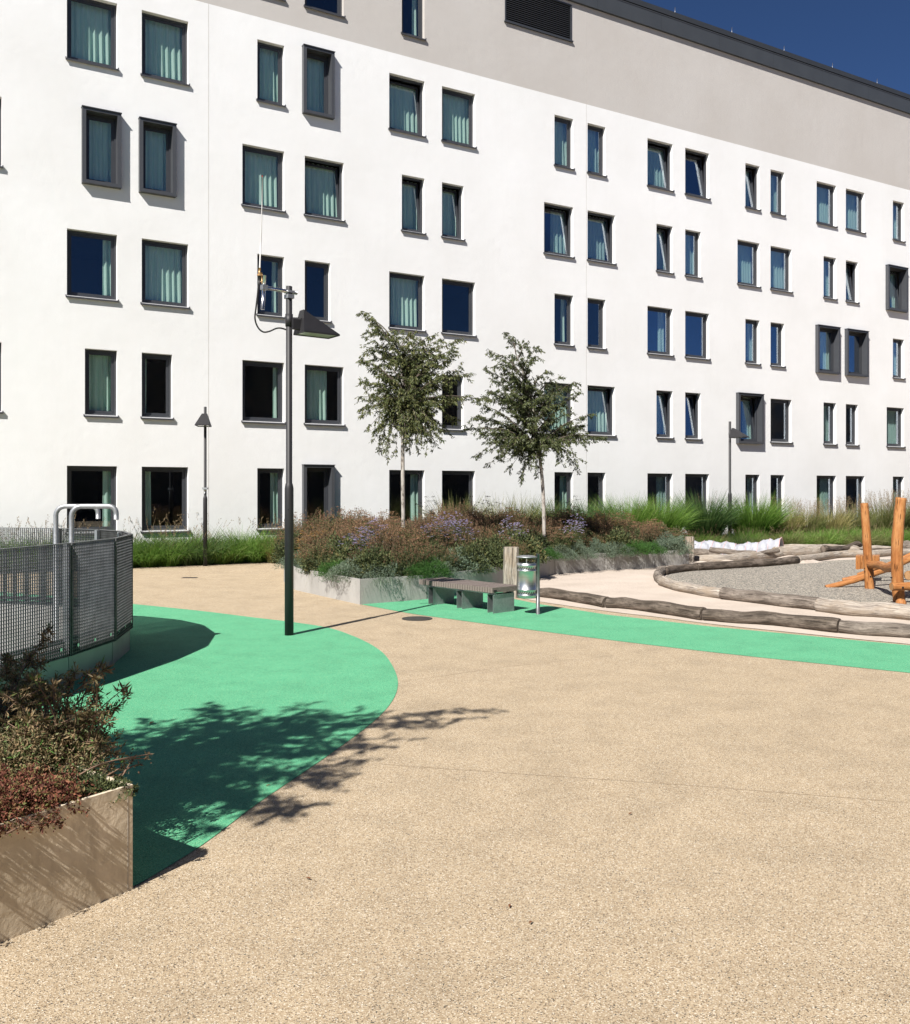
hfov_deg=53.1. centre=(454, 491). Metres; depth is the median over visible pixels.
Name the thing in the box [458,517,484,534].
perennial
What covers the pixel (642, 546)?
green mound
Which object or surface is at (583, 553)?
sage mound
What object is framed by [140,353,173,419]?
window
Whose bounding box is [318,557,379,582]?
sage mound
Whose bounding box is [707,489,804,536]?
tall grass
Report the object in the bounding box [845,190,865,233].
window
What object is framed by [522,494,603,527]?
tall grass
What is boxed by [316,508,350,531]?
perennial
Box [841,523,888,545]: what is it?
grass tuft
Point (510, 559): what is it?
wooden post
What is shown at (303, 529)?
perennial
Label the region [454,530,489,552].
perennial
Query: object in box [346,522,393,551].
perennial
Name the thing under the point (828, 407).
window
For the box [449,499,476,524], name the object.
perennial
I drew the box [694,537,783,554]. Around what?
fabric tunnel
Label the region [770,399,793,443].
window
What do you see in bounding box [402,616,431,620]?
manhole cover
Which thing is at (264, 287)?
radio antenna
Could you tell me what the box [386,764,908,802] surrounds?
surface joint
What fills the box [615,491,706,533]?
tall grass
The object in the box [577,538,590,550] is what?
perennial
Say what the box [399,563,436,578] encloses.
green mound
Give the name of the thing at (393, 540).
perennial
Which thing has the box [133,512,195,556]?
grass tuft
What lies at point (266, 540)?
grass tuft
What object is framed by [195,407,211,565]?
street lamp
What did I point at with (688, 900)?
ground
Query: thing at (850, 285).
window
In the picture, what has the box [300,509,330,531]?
perennial
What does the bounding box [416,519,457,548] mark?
perennial
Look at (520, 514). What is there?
perennial
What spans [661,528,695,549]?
perennial
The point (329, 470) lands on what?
window
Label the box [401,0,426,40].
window
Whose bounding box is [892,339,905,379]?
window
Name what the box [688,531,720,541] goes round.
grass tuft
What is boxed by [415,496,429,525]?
seed stems
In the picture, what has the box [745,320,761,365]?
window
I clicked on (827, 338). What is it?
window
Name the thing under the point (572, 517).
perennial
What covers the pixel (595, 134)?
window
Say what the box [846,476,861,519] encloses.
window
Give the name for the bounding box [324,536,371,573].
leafy bush
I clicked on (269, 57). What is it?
window
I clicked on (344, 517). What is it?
perennial
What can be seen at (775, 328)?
window
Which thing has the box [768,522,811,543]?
grass tuft
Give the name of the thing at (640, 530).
perennial
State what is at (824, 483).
window
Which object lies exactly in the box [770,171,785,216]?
window
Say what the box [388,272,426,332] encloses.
window
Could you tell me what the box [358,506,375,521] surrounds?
perennial
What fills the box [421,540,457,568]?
leafy bush
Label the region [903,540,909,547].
timber log
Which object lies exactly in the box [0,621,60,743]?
spurge shrub
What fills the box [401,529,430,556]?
perennial
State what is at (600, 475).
window
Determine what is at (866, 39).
sky
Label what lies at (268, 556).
grass tuft
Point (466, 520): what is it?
aster
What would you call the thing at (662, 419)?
window
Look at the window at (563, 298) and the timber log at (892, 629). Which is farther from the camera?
the window at (563, 298)
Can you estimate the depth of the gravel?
20.54 m
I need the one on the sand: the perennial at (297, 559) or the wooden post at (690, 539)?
the wooden post at (690, 539)
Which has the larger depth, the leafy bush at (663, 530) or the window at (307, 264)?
the window at (307, 264)
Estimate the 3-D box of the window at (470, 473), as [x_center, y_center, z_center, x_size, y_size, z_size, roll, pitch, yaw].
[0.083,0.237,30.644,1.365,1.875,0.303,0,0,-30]
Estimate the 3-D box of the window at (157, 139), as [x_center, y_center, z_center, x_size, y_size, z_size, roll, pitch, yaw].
[-8.468,-9.392,25.786,1.032,2.066,0.612,0,0,-30]
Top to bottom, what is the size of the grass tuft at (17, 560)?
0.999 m
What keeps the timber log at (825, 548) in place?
on the timber log at (795, 550)
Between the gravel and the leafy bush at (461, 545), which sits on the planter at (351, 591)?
the leafy bush at (461, 545)
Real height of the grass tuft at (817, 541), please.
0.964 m
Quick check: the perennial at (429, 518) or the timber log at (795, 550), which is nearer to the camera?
the perennial at (429, 518)
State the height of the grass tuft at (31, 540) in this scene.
1.515 m
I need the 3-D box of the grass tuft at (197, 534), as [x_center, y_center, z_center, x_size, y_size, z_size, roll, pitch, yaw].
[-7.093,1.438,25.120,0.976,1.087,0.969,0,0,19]
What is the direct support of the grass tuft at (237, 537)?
on the planting bed
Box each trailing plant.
[349,569,400,593]
[397,571,423,593]
[665,545,691,562]
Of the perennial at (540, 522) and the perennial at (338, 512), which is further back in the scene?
the perennial at (540, 522)
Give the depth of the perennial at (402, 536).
18.19 m
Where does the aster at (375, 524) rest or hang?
on the planter at (351, 591)
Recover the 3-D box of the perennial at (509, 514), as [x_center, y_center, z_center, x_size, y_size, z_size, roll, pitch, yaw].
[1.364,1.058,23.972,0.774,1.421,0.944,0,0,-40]
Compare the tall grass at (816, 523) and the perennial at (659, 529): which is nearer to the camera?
the perennial at (659, 529)
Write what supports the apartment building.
on the ground at (688, 900)
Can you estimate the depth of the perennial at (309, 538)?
19.54 m
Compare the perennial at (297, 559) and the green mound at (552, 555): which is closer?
the perennial at (297, 559)
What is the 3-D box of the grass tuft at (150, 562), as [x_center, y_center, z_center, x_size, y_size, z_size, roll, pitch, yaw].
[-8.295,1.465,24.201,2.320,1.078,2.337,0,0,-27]
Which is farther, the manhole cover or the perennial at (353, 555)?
the perennial at (353, 555)
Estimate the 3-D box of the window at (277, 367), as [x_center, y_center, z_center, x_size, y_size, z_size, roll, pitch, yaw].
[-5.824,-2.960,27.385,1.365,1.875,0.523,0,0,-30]
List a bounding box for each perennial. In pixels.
[273,522,300,545]
[273,524,309,563]
[278,512,316,538]
[294,535,306,563]
[294,542,337,574]
[294,545,320,568]
[295,527,333,550]
[296,522,331,554]
[296,525,316,535]
[299,520,331,534]
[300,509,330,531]
[304,528,345,562]
[309,509,331,528]
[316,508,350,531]
[317,506,353,530]
[330,512,364,543]
[330,521,364,546]
[333,509,360,526]
[342,508,371,531]
[345,543,391,574]
[346,514,392,545]
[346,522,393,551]
[355,517,393,542]
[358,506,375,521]
[365,519,405,559]
[368,516,388,531]
[369,511,389,526]
[372,517,410,534]
[376,509,399,525]
[378,544,417,576]
[379,527,416,549]
[386,515,423,548]
[388,536,430,574]
[390,527,426,555]
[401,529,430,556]
[405,516,436,550]
[414,542,458,573]
[415,513,448,529]
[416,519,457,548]
[418,512,455,538]
[425,524,460,548]
[428,501,450,522]
[437,509,457,523]
[440,500,458,517]
[446,502,467,519]
[447,512,485,540]
[447,525,472,543]
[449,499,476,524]
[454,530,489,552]
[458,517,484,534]
[462,501,492,539]
[464,511,490,526]
[468,522,496,542]
[481,512,513,532]
[483,518,512,537]
[489,532,513,545]
[490,512,519,530]
[497,508,520,529]
[502,507,526,532]
[502,537,528,561]
[505,514,540,537]
[506,510,531,523]
[524,515,540,529]
[526,519,546,542]
[528,511,557,530]
[535,525,557,544]
[538,516,568,541]
[540,509,570,533]
[545,526,575,557]
[554,508,580,534]
[562,506,589,535]
[563,519,590,544]
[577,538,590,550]
[579,511,598,529]
[580,516,596,534]
[582,508,612,537]
[585,531,611,552]
[594,510,619,534]
[608,511,638,533]
[617,515,640,527]
[619,526,645,545]
[627,526,652,540]
[636,520,662,549]
[637,519,669,549]
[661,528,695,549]
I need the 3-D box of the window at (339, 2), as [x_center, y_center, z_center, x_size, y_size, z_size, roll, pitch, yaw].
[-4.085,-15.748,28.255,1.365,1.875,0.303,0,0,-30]
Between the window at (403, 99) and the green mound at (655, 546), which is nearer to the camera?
the green mound at (655, 546)
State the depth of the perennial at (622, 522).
24.82 m
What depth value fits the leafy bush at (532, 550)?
20.64 m
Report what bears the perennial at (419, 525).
on the planter at (351, 591)
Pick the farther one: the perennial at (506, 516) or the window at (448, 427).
the window at (448, 427)
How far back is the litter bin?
14.74 m
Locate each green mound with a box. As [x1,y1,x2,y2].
[314,558,351,578]
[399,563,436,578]
[411,557,452,577]
[542,546,564,559]
[617,539,656,554]
[638,540,669,554]
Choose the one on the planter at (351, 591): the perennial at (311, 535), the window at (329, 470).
the perennial at (311, 535)
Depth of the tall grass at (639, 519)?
29.09 m
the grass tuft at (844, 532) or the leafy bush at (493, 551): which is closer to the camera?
the leafy bush at (493, 551)
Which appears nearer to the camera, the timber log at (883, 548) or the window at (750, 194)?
the timber log at (883, 548)
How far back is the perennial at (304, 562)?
17.93 m
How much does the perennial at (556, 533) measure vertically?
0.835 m
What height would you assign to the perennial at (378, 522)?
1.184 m
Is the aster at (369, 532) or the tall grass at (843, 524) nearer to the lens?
the aster at (369, 532)
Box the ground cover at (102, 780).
[50,764,139,806]
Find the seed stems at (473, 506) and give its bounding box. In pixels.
[465,496,483,517]
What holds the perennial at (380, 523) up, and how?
on the planter at (351, 591)
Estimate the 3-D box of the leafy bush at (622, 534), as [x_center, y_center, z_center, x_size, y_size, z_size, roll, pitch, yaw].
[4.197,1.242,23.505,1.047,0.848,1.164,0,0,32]
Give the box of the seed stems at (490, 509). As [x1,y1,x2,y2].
[483,496,499,517]
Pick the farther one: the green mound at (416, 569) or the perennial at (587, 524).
the perennial at (587, 524)
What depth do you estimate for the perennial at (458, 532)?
19.48 m
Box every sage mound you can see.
[274,549,303,569]
[296,553,327,574]
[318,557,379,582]
[355,561,403,583]
[425,557,459,578]
[441,546,493,575]
[461,554,496,573]
[544,543,579,560]
[563,539,599,559]
[586,537,617,557]
[605,541,640,556]
[650,531,695,554]
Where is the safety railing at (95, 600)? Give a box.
[0,527,132,700]
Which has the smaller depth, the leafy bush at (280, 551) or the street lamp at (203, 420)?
the leafy bush at (280, 551)
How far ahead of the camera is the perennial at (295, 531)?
21.68 m
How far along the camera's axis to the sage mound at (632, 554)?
23.02 m
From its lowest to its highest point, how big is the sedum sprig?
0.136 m
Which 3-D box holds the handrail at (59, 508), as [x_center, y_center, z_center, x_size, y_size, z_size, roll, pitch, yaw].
[-4.950,1.071,11.919,0.600,1.818,0.062,0,0,-4]
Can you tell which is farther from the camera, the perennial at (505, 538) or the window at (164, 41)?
the window at (164, 41)
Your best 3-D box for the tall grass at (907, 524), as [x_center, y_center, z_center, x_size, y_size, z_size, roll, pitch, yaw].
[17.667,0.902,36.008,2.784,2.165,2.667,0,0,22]
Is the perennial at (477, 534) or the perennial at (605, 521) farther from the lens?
the perennial at (605, 521)
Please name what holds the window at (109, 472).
in the apartment building
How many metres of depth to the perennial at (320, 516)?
22.60 m
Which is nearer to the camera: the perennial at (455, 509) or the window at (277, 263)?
the perennial at (455, 509)
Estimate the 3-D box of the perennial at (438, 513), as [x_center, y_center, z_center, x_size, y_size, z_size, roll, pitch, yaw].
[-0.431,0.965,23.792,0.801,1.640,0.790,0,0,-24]
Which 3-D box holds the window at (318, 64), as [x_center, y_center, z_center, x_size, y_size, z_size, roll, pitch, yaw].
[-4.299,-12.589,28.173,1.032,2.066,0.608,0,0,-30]
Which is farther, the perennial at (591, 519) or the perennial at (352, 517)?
the perennial at (591, 519)
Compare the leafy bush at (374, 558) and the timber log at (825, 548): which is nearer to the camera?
the leafy bush at (374, 558)
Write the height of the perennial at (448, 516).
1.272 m
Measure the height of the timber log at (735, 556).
0.324 m
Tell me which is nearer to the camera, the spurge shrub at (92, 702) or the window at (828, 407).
the spurge shrub at (92, 702)
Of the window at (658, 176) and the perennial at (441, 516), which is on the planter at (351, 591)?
the perennial at (441, 516)
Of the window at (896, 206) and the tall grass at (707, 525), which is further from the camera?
the window at (896, 206)
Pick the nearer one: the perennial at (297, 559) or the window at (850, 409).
the perennial at (297, 559)
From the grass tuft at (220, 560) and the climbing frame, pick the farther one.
the grass tuft at (220, 560)
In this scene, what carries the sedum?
on the planter at (77, 862)
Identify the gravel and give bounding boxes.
[666,559,909,604]
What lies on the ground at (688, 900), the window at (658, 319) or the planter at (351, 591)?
the planter at (351, 591)
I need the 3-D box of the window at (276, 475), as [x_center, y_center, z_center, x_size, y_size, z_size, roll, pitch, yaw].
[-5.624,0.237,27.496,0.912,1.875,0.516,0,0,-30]
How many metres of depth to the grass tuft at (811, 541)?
30.19 m
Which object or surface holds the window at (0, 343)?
in the apartment building
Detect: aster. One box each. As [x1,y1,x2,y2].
[338,527,367,545]
[348,530,374,554]
[349,519,383,548]
[365,516,391,539]
[419,515,448,544]
[437,511,466,548]
[447,511,478,544]
[498,515,528,539]
[559,513,585,553]
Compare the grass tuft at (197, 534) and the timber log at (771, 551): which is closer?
the grass tuft at (197, 534)
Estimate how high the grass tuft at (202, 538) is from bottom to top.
1.557 m
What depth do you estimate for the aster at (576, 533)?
22.50 m
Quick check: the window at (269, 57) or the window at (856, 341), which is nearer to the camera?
the window at (269, 57)
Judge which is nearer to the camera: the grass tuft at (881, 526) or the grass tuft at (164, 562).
the grass tuft at (164, 562)
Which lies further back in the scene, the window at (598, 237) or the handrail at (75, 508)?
the window at (598, 237)
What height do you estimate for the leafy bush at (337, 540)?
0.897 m
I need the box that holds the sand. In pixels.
[529,555,909,643]
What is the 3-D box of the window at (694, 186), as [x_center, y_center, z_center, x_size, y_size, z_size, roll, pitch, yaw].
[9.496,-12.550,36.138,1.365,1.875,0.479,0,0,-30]
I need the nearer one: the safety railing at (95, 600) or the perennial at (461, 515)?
the safety railing at (95, 600)
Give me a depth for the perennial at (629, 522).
25.60 m
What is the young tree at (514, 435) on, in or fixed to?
on the planter at (351, 591)
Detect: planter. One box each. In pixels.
[0,745,132,942]
[284,550,688,604]
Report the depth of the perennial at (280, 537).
20.79 m
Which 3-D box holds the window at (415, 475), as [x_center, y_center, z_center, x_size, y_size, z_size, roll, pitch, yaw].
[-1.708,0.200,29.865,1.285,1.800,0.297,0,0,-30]
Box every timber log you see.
[540,588,607,607]
[606,597,706,619]
[653,566,665,581]
[657,576,720,597]
[664,563,697,574]
[694,548,717,554]
[694,551,783,561]
[696,556,799,570]
[702,609,840,632]
[709,547,756,553]
[719,587,818,609]
[759,548,779,553]
[772,544,859,555]
[784,544,814,545]
[798,550,862,561]
[814,597,909,619]
[820,541,861,551]
[839,620,909,637]
[859,545,890,548]
[860,547,906,549]
[872,548,909,556]
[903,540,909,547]
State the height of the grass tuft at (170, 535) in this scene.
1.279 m
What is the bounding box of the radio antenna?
[254,175,297,332]
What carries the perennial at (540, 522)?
on the planter at (351, 591)
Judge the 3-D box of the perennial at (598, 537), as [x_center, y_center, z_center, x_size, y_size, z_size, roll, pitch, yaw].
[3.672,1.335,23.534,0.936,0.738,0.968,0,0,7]
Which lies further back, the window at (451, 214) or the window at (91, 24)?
the window at (451, 214)
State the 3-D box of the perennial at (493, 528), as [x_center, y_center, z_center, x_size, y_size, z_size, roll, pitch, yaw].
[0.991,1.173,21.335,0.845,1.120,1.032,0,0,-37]
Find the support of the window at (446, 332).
in the apartment building
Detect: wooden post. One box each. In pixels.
[503,547,518,597]
[685,536,693,562]
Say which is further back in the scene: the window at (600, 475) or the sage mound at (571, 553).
the window at (600, 475)
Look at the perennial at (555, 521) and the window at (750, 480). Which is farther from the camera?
the window at (750, 480)
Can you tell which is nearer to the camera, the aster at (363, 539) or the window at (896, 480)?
the aster at (363, 539)
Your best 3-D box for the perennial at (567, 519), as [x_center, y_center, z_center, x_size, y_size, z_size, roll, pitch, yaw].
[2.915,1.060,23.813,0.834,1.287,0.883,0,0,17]
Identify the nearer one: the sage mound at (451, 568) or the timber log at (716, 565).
the sage mound at (451, 568)
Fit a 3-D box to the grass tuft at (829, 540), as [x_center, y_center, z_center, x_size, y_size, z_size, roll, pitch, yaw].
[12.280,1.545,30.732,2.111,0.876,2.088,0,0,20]
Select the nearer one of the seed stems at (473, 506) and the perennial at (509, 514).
the seed stems at (473, 506)
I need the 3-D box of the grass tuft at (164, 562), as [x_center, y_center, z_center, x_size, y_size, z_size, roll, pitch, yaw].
[-7.671,1.440,24.462,2.726,1.128,2.497,0,0,45]
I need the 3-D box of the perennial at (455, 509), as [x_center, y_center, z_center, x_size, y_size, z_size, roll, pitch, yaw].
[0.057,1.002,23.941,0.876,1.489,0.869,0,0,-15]
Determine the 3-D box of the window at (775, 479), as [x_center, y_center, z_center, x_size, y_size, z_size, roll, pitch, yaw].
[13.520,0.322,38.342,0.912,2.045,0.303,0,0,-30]
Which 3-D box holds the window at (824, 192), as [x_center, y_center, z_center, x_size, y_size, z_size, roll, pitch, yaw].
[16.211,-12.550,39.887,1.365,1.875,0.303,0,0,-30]
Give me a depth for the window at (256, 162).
27.54 m
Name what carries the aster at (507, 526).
on the planter at (351, 591)
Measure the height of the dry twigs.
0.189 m
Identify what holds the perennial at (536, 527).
on the planter at (351, 591)
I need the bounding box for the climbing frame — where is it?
[825,497,909,603]
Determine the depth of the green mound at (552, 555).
21.40 m
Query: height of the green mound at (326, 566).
0.392 m
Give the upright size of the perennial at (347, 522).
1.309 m
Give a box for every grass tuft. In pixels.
[0,517,47,558]
[0,520,83,570]
[0,523,21,552]
[5,512,84,554]
[7,536,51,572]
[27,521,64,545]
[108,517,174,555]
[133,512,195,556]
[133,527,184,567]
[133,540,159,567]
[136,519,200,559]
[136,525,202,566]
[144,517,227,560]
[151,521,225,565]
[156,520,186,563]
[161,511,239,554]
[168,515,239,564]
[187,526,210,551]
[187,532,250,551]
[195,529,256,564]
[200,517,271,554]
[207,527,266,563]
[215,517,277,558]
[220,522,277,562]
[234,518,284,554]
[241,526,276,562]
[250,521,282,554]
[254,519,284,562]
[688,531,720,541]
[696,534,728,542]
[699,524,734,541]
[705,531,737,542]
[718,529,761,543]
[724,526,763,539]
[727,529,768,541]
[735,527,771,543]
[766,527,805,543]
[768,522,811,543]
[773,527,808,537]
[784,533,821,543]
[786,527,827,544]
[799,528,848,544]
[810,528,854,543]
[811,525,860,539]
[825,525,871,537]
[827,527,852,544]
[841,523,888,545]
[854,527,890,545]
[870,522,891,534]
[871,533,904,545]
[874,525,904,545]
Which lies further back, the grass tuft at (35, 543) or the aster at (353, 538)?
the grass tuft at (35, 543)
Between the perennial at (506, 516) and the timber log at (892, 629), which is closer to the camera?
the timber log at (892, 629)
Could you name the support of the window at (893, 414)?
in the apartment building
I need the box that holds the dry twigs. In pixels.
[71,743,153,779]
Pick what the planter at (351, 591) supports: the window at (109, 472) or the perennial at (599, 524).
the perennial at (599, 524)
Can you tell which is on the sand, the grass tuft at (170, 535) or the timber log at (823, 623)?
the timber log at (823, 623)
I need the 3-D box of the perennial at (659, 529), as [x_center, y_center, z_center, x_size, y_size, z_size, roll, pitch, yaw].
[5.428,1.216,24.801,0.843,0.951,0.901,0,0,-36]
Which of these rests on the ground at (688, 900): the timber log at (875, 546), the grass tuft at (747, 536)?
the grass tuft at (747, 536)
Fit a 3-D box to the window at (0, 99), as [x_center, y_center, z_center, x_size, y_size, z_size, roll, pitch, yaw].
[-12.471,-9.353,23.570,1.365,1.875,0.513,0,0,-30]
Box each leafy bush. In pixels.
[269,531,301,563]
[311,531,358,569]
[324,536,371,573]
[347,543,398,577]
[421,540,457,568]
[445,542,472,570]
[454,538,497,569]
[454,541,491,573]
[481,537,504,570]
[489,532,520,564]
[495,529,521,545]
[503,528,550,565]
[520,533,545,561]
[522,525,552,556]
[549,529,581,555]
[585,531,602,542]
[602,524,635,553]
[625,529,646,549]
[652,522,670,546]
[661,522,680,546]
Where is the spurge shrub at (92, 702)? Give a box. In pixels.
[0,655,132,776]
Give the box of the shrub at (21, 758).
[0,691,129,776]
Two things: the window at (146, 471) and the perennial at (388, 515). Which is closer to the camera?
the perennial at (388, 515)
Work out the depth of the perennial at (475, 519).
21.30 m
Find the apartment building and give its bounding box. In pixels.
[0,0,909,548]
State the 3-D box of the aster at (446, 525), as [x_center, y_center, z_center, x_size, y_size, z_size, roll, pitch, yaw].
[-0.096,1.056,19.172,0.730,1.286,0.716,0,0,35]
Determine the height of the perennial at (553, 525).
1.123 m
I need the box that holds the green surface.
[4,592,397,885]
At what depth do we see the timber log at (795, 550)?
27.30 m
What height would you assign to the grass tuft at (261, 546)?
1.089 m
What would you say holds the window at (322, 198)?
in the apartment building
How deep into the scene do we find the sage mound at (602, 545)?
22.71 m
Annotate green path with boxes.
[362,592,909,672]
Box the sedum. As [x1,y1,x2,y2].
[0,757,104,830]
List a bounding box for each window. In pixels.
[0,99,2,167]
[0,343,2,413]
[65,0,118,70]
[65,230,118,302]
[67,466,115,534]
[81,105,121,189]
[83,349,118,417]
[138,116,176,197]
[140,13,189,85]
[140,240,189,309]
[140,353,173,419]
[140,467,189,533]
[241,145,285,212]
[241,361,285,424]
[256,42,285,106]
[256,255,284,318]
[256,468,283,530]
[302,44,334,119]
[302,464,334,526]
[303,0,345,17]
[303,158,345,222]
[303,365,345,426]
[305,261,331,322]
[388,75,426,137]
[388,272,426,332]
[389,470,421,523]
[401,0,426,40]
[401,176,426,234]
[441,88,476,148]
[441,184,465,241]
[441,279,476,337]
[441,375,464,431]
[442,471,472,510]
[543,204,574,258]
[544,383,570,433]
[554,117,574,170]
[554,294,574,346]
[554,472,570,510]
[587,125,606,177]
[587,212,616,265]
[587,299,606,349]
[587,386,616,436]
[588,473,602,505]
[647,140,674,191]
[647,307,674,356]
[647,473,669,514]
[656,225,674,274]
[656,391,674,439]
[684,150,710,199]
[684,231,702,278]
[684,312,710,360]
[684,393,702,440]
[685,474,705,508]
[736,392,764,443]
[737,241,760,287]
[745,165,761,210]
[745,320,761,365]
[745,475,756,509]
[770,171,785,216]
[770,247,792,292]
[770,323,785,367]
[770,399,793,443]
[771,475,780,507]
[815,324,840,374]
[816,183,837,227]
[817,476,832,521]
[823,257,837,300]
[823,403,837,445]
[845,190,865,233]
[845,262,859,303]
[845,328,869,376]
[845,405,859,446]
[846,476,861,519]
[886,264,908,312]
[886,407,905,447]
[892,202,905,242]
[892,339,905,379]
[893,477,900,502]
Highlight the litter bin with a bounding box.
[516,554,539,613]
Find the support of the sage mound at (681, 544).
on the planter at (351, 591)
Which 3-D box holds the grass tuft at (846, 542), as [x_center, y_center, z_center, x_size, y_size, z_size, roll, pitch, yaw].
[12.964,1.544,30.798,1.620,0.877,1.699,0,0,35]
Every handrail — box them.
[53,504,100,640]
[69,504,118,543]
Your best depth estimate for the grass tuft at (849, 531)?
32.05 m
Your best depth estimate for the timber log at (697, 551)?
27.63 m
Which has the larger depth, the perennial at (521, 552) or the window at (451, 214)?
the window at (451, 214)
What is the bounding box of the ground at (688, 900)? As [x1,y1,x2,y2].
[0,562,909,1023]
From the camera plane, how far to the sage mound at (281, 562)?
19.17 m
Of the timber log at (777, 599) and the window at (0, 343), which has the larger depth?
the window at (0, 343)
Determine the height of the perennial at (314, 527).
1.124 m
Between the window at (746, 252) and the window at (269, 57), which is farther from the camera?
the window at (746, 252)
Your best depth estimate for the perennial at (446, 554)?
17.57 m
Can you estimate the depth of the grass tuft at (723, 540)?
29.62 m
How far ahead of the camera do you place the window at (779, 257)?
38.62 m
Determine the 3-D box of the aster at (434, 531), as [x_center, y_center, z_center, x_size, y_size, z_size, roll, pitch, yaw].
[-0.409,1.092,19.049,0.716,1.199,0.730,0,0,44]
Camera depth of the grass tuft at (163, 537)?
24.84 m
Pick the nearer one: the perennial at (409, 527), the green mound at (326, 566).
the green mound at (326, 566)
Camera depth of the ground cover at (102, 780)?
4.58 m
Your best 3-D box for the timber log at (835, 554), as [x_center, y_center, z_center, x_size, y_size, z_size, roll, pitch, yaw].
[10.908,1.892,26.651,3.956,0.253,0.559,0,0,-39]
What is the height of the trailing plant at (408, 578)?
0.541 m
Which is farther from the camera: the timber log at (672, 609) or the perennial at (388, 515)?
the perennial at (388, 515)
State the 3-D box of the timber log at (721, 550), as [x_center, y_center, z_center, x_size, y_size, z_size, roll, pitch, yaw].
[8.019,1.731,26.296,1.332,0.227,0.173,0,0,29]
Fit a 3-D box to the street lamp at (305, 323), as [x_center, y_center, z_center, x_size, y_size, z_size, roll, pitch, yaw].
[-2.023,-0.430,12.800,0.735,4.860,0.333,0,0,-37]
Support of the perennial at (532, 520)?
in the planter at (351, 591)
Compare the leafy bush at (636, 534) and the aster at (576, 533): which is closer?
the aster at (576, 533)
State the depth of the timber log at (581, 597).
16.35 m
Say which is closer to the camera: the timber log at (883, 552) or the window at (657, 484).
the timber log at (883, 552)
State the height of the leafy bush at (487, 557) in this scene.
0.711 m
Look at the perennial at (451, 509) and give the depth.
24.29 m
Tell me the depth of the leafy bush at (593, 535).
23.71 m
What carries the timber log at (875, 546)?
on the sand
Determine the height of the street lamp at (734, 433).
4.428 m
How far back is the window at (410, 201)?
30.14 m
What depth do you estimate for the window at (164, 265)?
26.11 m
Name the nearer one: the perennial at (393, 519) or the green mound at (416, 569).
the green mound at (416, 569)
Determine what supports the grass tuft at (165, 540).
on the planting bed
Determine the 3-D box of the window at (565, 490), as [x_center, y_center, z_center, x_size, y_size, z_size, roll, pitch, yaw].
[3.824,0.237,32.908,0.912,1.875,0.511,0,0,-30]
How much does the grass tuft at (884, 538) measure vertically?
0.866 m
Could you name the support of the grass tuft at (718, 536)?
on the ground at (688, 900)
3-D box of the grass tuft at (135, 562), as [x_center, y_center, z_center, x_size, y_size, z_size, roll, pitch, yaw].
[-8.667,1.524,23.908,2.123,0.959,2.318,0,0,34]
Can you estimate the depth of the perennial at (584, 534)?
23.41 m
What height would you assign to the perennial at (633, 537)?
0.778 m
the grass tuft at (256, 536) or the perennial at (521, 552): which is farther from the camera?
the grass tuft at (256, 536)
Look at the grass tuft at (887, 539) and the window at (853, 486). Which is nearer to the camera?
the grass tuft at (887, 539)
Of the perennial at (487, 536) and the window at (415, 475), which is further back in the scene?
the window at (415, 475)
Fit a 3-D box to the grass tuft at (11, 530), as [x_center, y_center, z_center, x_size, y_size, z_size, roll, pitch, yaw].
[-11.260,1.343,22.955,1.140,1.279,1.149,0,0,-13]
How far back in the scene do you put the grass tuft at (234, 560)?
25.16 m
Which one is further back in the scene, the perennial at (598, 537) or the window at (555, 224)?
the window at (555, 224)
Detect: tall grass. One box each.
[410,488,504,521]
[465,488,548,523]
[485,490,566,522]
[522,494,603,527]
[556,495,635,524]
[584,491,674,528]
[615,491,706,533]
[663,488,751,538]
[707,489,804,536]
[763,496,816,534]
[782,499,832,534]
[805,497,859,533]
[827,494,883,530]
[850,489,909,532]
[872,488,909,532]
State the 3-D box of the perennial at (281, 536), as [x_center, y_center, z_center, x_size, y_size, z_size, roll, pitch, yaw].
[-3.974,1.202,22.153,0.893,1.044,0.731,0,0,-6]
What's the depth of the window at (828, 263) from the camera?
40.18 m
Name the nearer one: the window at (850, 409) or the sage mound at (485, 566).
the sage mound at (485, 566)
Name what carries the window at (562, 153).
in the apartment building
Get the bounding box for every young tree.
[354,311,493,527]
[461,332,608,548]
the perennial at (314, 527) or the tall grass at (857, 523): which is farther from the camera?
the tall grass at (857, 523)
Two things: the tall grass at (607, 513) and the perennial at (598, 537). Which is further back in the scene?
the tall grass at (607, 513)
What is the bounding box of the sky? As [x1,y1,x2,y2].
[642,0,909,93]
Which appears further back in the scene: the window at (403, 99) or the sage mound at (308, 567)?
the window at (403, 99)
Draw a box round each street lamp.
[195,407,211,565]
[285,286,339,635]
[728,421,749,536]
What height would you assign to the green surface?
0.001 m
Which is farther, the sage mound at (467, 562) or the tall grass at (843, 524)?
the tall grass at (843, 524)
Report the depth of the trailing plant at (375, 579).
16.25 m
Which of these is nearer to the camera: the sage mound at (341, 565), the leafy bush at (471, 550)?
the sage mound at (341, 565)
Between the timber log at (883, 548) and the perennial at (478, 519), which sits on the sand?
the timber log at (883, 548)
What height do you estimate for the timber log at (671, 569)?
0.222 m
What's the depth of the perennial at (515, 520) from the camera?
22.13 m
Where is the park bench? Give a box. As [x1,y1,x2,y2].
[419,577,516,613]
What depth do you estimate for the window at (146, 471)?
25.95 m
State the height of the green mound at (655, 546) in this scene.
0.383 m
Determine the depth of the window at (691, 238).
36.09 m
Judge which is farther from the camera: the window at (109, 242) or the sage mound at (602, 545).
the window at (109, 242)
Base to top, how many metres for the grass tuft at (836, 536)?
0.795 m
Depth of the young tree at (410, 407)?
19.42 m
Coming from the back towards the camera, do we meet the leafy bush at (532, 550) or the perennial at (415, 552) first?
the leafy bush at (532, 550)
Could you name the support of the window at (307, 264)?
in the apartment building
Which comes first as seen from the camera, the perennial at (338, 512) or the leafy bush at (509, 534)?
the leafy bush at (509, 534)

